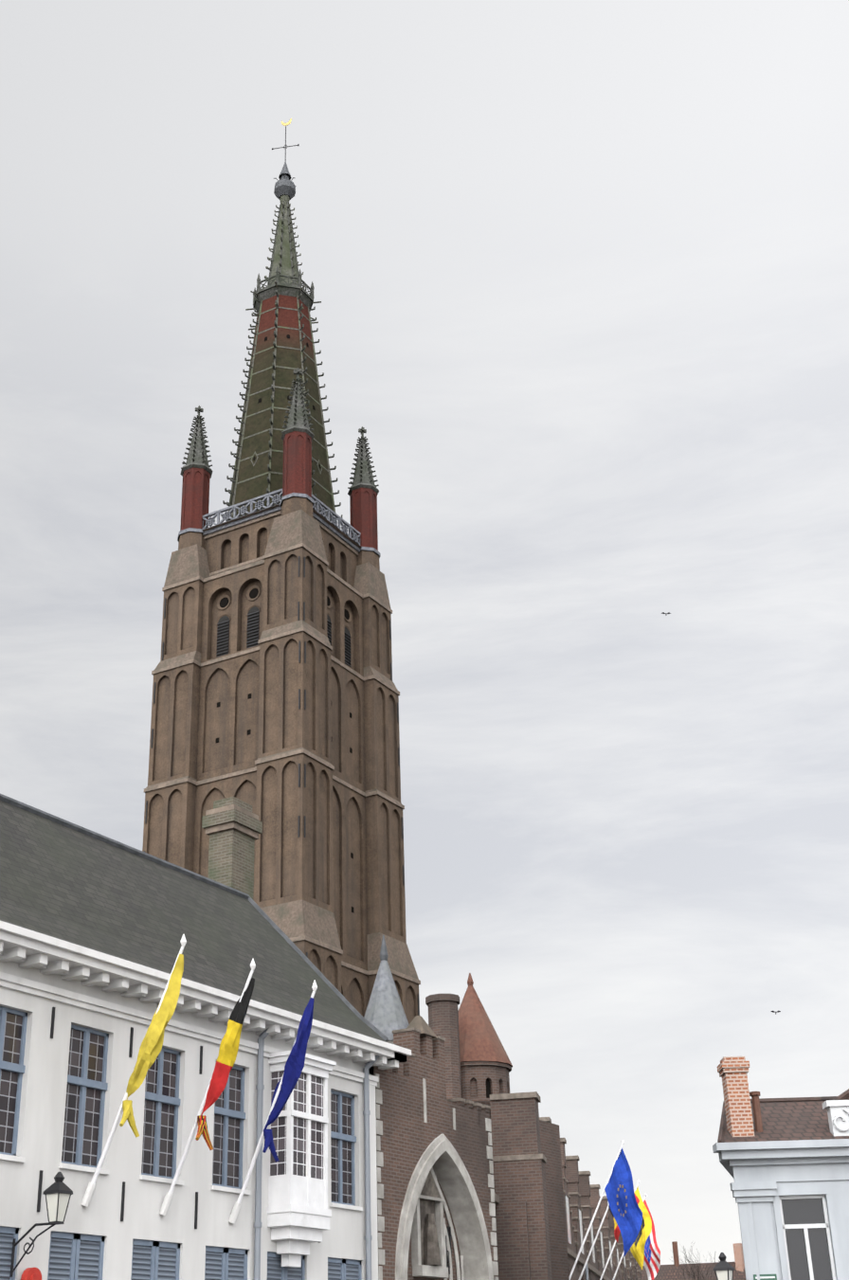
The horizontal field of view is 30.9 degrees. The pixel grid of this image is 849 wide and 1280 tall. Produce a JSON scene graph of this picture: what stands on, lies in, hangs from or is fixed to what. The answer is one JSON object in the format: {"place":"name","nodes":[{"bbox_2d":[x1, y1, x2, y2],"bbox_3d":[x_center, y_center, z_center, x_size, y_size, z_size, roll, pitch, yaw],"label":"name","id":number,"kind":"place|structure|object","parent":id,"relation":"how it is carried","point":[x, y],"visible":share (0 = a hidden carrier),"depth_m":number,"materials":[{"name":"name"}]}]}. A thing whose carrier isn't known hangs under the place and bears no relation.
{"place":"outdoors","nodes":[
{"label":"outdoors","id":0,"kind":"place"},
{"bbox_2d":[0,793,411,1279],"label":"white building","id":1,"kind":"structure","parent":0,"point":[95,927],"depth_m":25.83,"materials":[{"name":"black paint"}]},
{"bbox_2d":[9,1171,72,1277],"bbox_3d":[-5.387,8.161,21.474,0.918,1.330,0.297,-15,-29,26],"label":"street lamp","id":2,"kind":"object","parent":1,"relation":"attached to","point":[58,1193],"depth_m":21.40,"materials":[{"name":"black metal"}]},
{"bbox_2d":[81,934,317,1224],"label":"flags","id":3,"kind":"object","parent":1,"relation":"attached to","point":[151,1046],"depth_m":24.73},
{"bbox_2d":[142,503,420,1025],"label":"tower","id":4,"kind":"structure","parent":0,"point":[275,701],"depth_m":118.67,"materials":[{"name":"brick"}]},
{"bbox_2d":[177,118,380,570],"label":"spire","id":5,"kind":"structure","parent":4,"relation":"on","point":[281,456],"depth_m":133.23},
{"bbox_2d":[0,0,848,1264],"label":"sky","id":6,"kind":"structure","parent":0,"point":[578,270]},
{"bbox_2d":[661,612,780,1014],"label":"birds","id":7,"kind":"object","parent":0,"point":[770,1011],"visible":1,"depth_m":130.71},
{"bbox_2d":[712,1056,848,1279],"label":"building","id":8,"kind":"structure","parent":0,"point":[784,1162],"depth_m":34.32,"materials":[{"name":"white paint"}]},
{"label":"ground","id":9,"kind":"structure","parent":0,"visible":0},
{"bbox_2d":[20,1267,41,1279],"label":"red sign","id":10,"kind":"object","parent":9,"relation":"on","point":[31,1273],"visible":1,"depth_m":21.50,"materials":[{"name":"metal"}]},
{"bbox_2d":[201,796,569,1279],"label":"towers","id":11,"kind":"structure","parent":9,"relation":"on","point":[478,1066],"depth_m":40.13,"materials":[{"name":"brick"}]},
{"bbox_2d":[363,935,498,1279],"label":"gate","id":12,"kind":"structure","parent":9,"relation":"on","point":[436,1212],"depth_m":32.63,"materials":[{"name":"brick"}]},
{"bbox_2d":[489,1091,642,1279],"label":"gable row","id":13,"kind":"object","parent":9,"relation":"on","point":[520,1202],"visible":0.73,"depth_m":36.66,"materials":[{"name":"brick"}]},
{"bbox_2d":[569,1139,660,1279],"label":"flags","id":14,"kind":"object","parent":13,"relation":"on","point":[627,1206],"visible":1,"depth_m":51.52,"materials":[{"name":"fabric"},{"name":"white painted metal"}]},
{"bbox_2d":[640,1241,745,1279],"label":"distant building","id":15,"kind":"structure","parent":9,"relation":"on","point":[674,1271],"depth_m":122.91,"materials":[{"name":"brick"}]},
{"bbox_2d":[669,1242,745,1279],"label":"bare tree","id":16,"kind":"object","parent":9,"relation":"on","point":[694,1273],"visible":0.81,"depth_m":89.34,"materials":[{"name":"brown plant"}]},
{"bbox_2d":[713,1252,734,1279],"bbox_3d":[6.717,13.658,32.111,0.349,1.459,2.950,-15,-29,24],"label":"street lantern","id":17,"kind":"object","parent":9,"relation":"on","point":[723,1269],"visible":1,"depth_m":31.16,"materials":[{"name":"black paint"}]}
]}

